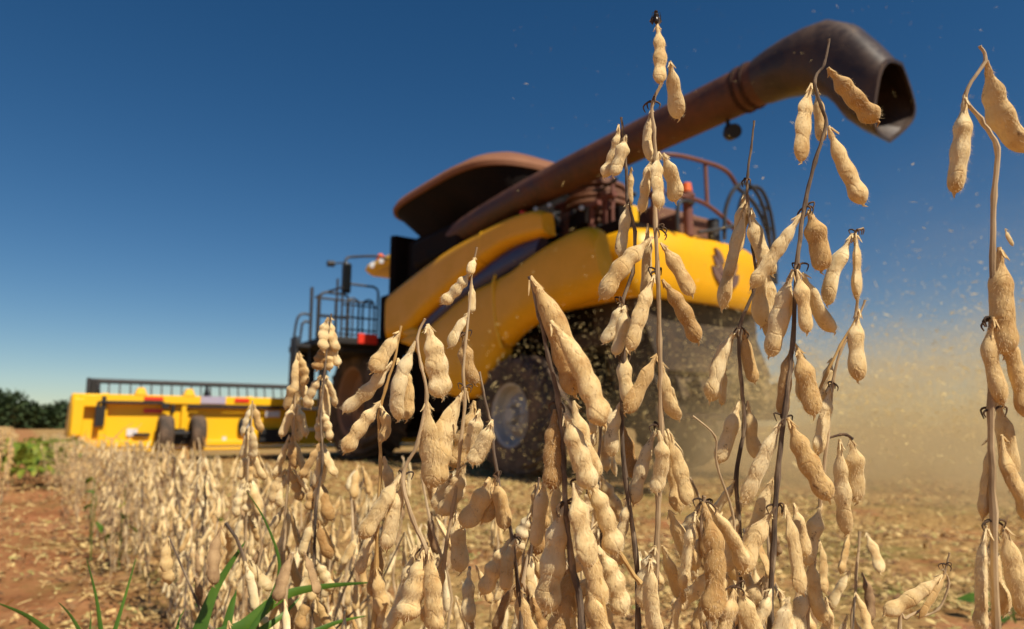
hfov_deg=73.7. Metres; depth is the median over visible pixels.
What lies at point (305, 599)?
soybean plant
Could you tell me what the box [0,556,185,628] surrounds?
grass clump
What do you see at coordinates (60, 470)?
soybean plant
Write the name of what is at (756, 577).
soybean plant
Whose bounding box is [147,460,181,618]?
soybean plant
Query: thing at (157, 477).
soybean plant
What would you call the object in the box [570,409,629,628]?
soybean plant
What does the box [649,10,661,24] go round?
fly
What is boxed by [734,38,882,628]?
soybean plant
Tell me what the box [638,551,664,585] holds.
soybean plant
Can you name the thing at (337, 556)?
soybean plant
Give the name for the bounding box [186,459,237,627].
soybean plant
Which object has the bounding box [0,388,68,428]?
woodland
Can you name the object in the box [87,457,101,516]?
soybean plant
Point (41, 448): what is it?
soybean plant
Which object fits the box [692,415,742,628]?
soybean plant
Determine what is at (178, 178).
sky
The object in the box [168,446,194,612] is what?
soybean plant
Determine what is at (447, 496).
soybean plant
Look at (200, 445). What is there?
soybean plant
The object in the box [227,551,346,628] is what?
soybean plant
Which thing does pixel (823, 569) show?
soybean plant
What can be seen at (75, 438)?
bushy weed
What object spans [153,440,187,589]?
soybean plant
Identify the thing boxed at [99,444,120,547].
soybean plant
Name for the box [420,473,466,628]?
soybean plant
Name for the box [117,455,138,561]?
soybean plant
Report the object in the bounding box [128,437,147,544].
soybean plant
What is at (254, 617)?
grass clump
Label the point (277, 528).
soybean plant
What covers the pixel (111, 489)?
soybean plant
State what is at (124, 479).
soybean plant
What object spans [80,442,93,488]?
soybean plant
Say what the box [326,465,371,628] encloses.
soybean plant
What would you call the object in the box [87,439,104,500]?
soybean plant
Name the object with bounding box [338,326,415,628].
soybean plant
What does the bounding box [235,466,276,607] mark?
soybean plant
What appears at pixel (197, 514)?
soybean plant
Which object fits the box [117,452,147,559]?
soybean plant
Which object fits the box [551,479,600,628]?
soybean plant
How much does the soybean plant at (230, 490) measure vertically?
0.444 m
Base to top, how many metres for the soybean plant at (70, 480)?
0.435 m
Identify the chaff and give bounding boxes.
[458,6,1023,491]
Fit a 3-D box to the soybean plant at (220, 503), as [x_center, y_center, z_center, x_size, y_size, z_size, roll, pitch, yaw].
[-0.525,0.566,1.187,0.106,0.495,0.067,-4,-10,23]
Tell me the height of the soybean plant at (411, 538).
0.559 m
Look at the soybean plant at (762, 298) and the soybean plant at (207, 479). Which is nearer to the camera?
the soybean plant at (762, 298)
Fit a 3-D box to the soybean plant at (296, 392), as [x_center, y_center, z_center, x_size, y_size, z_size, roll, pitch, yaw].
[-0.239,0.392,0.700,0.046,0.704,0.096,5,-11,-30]
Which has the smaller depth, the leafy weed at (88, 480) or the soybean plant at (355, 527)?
the soybean plant at (355, 527)
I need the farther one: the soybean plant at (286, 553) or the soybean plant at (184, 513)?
the soybean plant at (184, 513)
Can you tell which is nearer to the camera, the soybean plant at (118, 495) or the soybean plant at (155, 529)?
the soybean plant at (155, 529)
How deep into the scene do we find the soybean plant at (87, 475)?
5.97 m
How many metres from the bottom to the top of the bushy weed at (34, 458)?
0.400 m
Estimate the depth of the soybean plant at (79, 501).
3.94 m
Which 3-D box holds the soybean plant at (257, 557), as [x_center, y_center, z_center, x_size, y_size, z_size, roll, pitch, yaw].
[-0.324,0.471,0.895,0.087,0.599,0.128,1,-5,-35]
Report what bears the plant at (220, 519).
on the ground
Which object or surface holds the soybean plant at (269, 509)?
on the ground
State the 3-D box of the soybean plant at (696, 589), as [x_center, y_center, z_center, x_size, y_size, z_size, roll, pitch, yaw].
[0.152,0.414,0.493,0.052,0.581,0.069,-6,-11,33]
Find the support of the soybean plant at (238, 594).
on the ground
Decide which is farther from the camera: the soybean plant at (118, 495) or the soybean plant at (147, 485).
the soybean plant at (147, 485)
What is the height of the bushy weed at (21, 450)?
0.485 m
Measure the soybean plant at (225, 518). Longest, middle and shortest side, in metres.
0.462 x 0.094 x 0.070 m
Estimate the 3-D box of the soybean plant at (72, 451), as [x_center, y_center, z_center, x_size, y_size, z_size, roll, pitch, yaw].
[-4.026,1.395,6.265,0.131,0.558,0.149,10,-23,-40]
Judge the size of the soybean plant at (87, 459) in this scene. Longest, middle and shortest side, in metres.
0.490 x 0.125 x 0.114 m
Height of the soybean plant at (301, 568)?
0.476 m
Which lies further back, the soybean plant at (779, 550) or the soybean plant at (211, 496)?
the soybean plant at (211, 496)
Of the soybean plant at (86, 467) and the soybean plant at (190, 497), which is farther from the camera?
the soybean plant at (86, 467)
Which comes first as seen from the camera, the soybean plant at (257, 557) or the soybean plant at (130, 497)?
the soybean plant at (257, 557)
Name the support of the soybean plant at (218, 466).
on the ground
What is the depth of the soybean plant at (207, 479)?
2.60 m
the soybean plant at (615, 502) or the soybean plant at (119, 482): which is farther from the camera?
the soybean plant at (119, 482)
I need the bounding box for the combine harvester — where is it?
[63,19,915,477]
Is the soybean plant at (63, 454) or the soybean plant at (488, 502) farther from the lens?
the soybean plant at (63, 454)
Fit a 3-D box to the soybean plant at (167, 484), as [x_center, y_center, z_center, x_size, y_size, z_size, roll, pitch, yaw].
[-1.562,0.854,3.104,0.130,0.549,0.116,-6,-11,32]
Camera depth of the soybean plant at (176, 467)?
3.50 m
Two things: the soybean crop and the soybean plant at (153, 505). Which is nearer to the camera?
the soybean plant at (153, 505)
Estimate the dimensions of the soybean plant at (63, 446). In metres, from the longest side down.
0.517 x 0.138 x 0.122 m
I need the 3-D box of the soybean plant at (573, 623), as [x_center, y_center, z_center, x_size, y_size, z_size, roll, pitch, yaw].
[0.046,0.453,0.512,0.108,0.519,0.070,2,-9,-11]
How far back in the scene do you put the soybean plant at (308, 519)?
1.06 m
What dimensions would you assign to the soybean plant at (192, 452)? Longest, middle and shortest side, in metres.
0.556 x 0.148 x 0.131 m
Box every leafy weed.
[82,490,103,560]
[85,477,109,542]
[105,489,137,569]
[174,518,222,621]
[957,593,1016,622]
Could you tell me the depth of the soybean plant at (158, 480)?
2.68 m
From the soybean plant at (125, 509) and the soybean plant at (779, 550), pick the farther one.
the soybean plant at (125, 509)
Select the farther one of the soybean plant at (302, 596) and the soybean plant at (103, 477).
the soybean plant at (103, 477)
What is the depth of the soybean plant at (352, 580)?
1.04 m
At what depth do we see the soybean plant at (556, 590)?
0.40 m
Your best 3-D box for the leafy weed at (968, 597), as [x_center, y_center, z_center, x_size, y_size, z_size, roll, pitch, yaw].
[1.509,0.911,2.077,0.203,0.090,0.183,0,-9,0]
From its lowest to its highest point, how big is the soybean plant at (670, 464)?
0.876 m
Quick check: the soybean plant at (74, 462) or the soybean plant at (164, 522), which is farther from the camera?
the soybean plant at (74, 462)
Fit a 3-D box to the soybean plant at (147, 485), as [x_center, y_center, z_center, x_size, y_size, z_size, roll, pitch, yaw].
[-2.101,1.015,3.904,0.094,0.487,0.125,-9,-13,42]
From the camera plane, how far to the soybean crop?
6.13 m
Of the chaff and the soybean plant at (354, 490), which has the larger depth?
the chaff
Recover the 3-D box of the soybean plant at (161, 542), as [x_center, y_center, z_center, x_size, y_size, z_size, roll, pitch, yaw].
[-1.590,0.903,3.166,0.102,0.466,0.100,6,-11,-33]
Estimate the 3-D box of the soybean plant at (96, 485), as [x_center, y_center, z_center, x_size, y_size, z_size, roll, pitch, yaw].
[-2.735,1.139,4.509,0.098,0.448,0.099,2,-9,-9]
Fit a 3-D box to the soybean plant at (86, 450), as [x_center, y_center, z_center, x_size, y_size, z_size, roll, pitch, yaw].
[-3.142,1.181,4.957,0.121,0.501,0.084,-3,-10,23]
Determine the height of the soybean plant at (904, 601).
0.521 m
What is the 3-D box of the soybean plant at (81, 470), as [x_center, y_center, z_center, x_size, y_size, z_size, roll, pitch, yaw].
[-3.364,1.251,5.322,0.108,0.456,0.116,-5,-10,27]
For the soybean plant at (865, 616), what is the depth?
0.62 m
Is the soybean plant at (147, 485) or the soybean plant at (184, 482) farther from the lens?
the soybean plant at (147, 485)
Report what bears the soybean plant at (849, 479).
on the ground
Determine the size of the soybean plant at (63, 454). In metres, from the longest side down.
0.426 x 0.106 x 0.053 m
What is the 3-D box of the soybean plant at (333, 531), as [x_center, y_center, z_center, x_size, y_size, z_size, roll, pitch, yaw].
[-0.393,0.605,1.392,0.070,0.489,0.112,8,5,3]
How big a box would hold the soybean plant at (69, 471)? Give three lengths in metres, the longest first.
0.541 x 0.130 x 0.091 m
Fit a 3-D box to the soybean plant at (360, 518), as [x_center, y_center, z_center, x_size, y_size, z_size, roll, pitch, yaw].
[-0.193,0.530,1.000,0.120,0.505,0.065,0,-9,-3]
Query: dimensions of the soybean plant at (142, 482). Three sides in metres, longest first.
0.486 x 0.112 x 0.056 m
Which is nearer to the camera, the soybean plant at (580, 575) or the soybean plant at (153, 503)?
the soybean plant at (580, 575)
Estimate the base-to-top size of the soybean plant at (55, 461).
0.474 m
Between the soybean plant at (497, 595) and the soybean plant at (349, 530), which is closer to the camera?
the soybean plant at (497, 595)
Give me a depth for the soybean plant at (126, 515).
2.78 m
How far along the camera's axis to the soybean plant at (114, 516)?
2.66 m
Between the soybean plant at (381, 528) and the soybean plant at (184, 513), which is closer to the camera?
the soybean plant at (381, 528)
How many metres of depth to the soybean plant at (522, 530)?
0.56 m
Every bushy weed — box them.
[0,439,74,489]
[1,447,80,481]
[2,438,55,480]
[17,437,65,461]
[24,436,88,460]
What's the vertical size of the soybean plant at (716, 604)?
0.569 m
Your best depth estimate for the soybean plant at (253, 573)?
0.64 m
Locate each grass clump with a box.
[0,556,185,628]
[193,491,367,628]
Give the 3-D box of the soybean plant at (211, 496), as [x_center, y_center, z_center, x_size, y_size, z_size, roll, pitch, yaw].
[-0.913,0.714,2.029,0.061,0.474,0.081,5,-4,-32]
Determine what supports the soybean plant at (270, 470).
on the ground
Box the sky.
[0,0,1023,426]
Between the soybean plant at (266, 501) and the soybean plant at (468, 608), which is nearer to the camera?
the soybean plant at (468, 608)
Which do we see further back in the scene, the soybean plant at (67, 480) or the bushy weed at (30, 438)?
the bushy weed at (30, 438)
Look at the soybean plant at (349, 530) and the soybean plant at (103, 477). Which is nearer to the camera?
the soybean plant at (349, 530)
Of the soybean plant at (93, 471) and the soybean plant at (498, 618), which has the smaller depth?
the soybean plant at (498, 618)
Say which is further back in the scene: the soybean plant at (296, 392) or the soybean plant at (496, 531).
the soybean plant at (496, 531)
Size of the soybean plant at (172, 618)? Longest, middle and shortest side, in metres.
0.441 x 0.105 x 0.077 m
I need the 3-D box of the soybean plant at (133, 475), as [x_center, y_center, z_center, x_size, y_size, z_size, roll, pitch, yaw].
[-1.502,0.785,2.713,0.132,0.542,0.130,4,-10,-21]
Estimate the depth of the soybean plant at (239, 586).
1.21 m
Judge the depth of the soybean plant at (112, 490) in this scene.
3.96 m
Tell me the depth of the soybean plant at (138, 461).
3.32 m
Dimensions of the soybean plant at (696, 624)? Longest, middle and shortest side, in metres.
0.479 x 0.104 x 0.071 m
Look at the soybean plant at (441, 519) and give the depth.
1.31 m
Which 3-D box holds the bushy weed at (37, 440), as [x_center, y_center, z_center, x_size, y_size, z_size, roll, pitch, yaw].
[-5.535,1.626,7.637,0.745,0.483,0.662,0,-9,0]
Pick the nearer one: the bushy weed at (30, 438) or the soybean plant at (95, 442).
the soybean plant at (95, 442)
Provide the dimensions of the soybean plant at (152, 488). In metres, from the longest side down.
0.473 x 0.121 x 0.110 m
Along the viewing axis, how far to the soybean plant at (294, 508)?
1.21 m
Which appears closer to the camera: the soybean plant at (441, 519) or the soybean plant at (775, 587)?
the soybean plant at (775, 587)
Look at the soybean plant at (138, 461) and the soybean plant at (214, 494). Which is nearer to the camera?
the soybean plant at (214, 494)
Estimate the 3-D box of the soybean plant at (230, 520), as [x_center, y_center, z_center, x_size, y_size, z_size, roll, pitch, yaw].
[-0.595,0.588,1.484,0.103,0.554,0.101,-6,-11,34]
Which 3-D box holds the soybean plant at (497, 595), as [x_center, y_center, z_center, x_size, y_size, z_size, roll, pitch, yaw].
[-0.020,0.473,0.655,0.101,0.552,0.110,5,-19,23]
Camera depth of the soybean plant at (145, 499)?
3.66 m
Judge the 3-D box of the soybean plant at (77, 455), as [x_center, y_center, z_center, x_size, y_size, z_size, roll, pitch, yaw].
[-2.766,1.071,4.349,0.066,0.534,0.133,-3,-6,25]
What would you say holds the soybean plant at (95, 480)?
on the ground
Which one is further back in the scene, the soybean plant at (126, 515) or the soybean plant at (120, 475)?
the soybean plant at (120, 475)
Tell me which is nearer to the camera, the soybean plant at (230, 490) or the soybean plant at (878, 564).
the soybean plant at (878, 564)
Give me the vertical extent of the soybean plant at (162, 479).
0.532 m
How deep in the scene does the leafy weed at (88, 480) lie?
3.58 m
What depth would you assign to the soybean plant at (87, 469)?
5.74 m
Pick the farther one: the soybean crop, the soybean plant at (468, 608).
the soybean crop
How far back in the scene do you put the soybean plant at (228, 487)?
1.83 m
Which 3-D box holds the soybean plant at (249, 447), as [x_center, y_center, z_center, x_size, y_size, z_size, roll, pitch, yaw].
[-0.335,0.435,0.834,0.039,0.652,0.094,4,-10,-24]
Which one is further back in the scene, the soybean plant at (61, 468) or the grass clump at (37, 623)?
the soybean plant at (61, 468)
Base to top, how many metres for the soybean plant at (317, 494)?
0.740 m
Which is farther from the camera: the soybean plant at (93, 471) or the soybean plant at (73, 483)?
the soybean plant at (93, 471)
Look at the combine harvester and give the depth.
8.30 m
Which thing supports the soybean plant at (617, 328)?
on the ground
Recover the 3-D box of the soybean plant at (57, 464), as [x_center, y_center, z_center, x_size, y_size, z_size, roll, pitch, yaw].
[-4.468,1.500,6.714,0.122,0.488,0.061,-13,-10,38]
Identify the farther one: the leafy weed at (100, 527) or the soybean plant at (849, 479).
the leafy weed at (100, 527)
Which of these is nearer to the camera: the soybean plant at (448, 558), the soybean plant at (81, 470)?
the soybean plant at (448, 558)
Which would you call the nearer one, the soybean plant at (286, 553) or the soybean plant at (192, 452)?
the soybean plant at (286, 553)
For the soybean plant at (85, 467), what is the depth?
6.07 m
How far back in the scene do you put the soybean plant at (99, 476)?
4.67 m
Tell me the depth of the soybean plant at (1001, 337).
0.39 m
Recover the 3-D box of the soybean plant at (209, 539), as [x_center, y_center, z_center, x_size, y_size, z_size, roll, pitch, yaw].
[-0.758,0.643,1.705,0.119,0.520,0.060,7,-23,-41]
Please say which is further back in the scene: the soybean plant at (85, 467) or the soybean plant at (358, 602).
the soybean plant at (85, 467)
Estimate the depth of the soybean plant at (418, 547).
0.95 m
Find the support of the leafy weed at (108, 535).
on the ground
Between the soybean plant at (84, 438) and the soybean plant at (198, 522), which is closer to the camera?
the soybean plant at (198, 522)
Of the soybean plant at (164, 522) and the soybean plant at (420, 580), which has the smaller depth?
the soybean plant at (420, 580)
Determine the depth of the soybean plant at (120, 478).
4.17 m
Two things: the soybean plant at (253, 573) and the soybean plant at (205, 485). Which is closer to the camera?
the soybean plant at (253, 573)
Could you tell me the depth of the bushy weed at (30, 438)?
9.02 m
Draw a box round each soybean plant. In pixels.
[40,441,49,492]
[49,445,61,497]
[52,448,67,488]
[53,443,60,487]
[53,451,67,497]
[57,440,67,481]
[59,438,81,505]
[61,450,79,516]
[61,452,67,488]
[62,457,74,518]
[65,438,81,485]
[67,440,80,492]
[67,445,91,502]
[68,460,80,516]
[69,441,84,521]
[72,463,84,532]
[73,442,94,497]
[74,448,88,509]
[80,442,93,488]
[81,439,92,494]
[82,430,92,468]
[82,444,95,497]
[82,451,91,494]
[85,455,102,519]
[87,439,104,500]
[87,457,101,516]
[88,439,98,494]
[89,449,103,514]
[91,437,129,577]
[91,449,106,507]
[93,448,131,531]
[96,437,135,540]
[97,442,116,532]
[98,423,133,572]
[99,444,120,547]
[103,438,126,530]
[107,442,138,530]
[108,427,137,571]
[109,460,129,537]
[111,449,123,516]
[115,442,135,517]
[116,461,141,566]
[117,443,153,573]
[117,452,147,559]
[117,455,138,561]
[123,452,140,535]
[125,442,149,546]
[125,467,153,609]
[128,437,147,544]
[135,455,152,535]
[136,432,166,564]
[140,451,152,530]
[140,458,159,552]
[144,453,168,539]
[145,464,178,567]
[147,441,169,528]
[147,445,177,556]
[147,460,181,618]
[149,441,172,539]
[151,454,188,594]
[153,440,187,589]
[154,452,169,532]
[156,459,176,556]
[159,453,209,628]
[159,522,273,628]
[160,453,199,628]
[160,501,215,628]
[166,458,217,628]
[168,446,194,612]
[169,441,187,537]
[170,458,197,543]
[176,442,207,539]
[179,493,227,628]
[183,456,208,627]
[184,462,223,569]
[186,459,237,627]
[187,468,228,626]
[193,437,212,567]
[193,478,218,590]
[193,478,231,605]
[193,515,265,628]
[203,455,223,592]
[206,458,222,512]
[212,456,250,621]
[219,480,239,596]
[220,477,253,626]
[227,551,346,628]
[228,401,265,612]
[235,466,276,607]
[236,541,265,613]
[237,481,289,604]
[240,449,279,628]
[242,463,284,613]
[247,486,273,596]
[260,491,288,600]
[261,351,313,628]
[267,508,359,628]
[279,502,302,628]
[286,472,327,628]
[289,493,312,619]
[294,313,341,628]
[297,520,349,628]
[303,532,336,628]
[309,496,345,623]
[316,543,347,614]
[321,531,406,628]
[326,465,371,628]
[335,489,385,628]
[336,541,372,628]
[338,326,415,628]
[340,498,411,628]
[343,467,372,628]
[354,481,384,628]
[355,318,451,628]
[384,456,426,610]
[416,524,452,628]
[420,247,479,626]
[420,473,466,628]
[420,511,450,628]
[422,470,464,628]
[457,371,536,628]
[461,565,493,628]
[462,517,507,628]
[491,529,545,628]
[493,526,583,628]
[499,563,615,628]
[509,477,549,628]
[528,275,642,628]
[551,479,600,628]
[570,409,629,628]
[598,24,701,628]
[599,117,641,628]
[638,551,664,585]
[669,477,743,628]
[677,495,763,628]
[691,601,735,628]
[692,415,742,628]
[701,120,776,628]
[701,528,763,600]
[726,523,822,628]
[728,524,828,608]
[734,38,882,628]
[762,582,779,628]
[792,227,867,628]
[795,592,873,628]
[828,531,884,628]
[880,552,951,628]
[946,45,1023,628]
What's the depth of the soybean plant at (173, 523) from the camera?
1.67 m
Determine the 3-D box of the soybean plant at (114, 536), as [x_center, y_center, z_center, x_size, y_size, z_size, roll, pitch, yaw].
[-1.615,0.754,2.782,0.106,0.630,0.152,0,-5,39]
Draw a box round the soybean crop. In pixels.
[0,426,18,501]
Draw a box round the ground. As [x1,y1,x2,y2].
[0,427,1023,628]

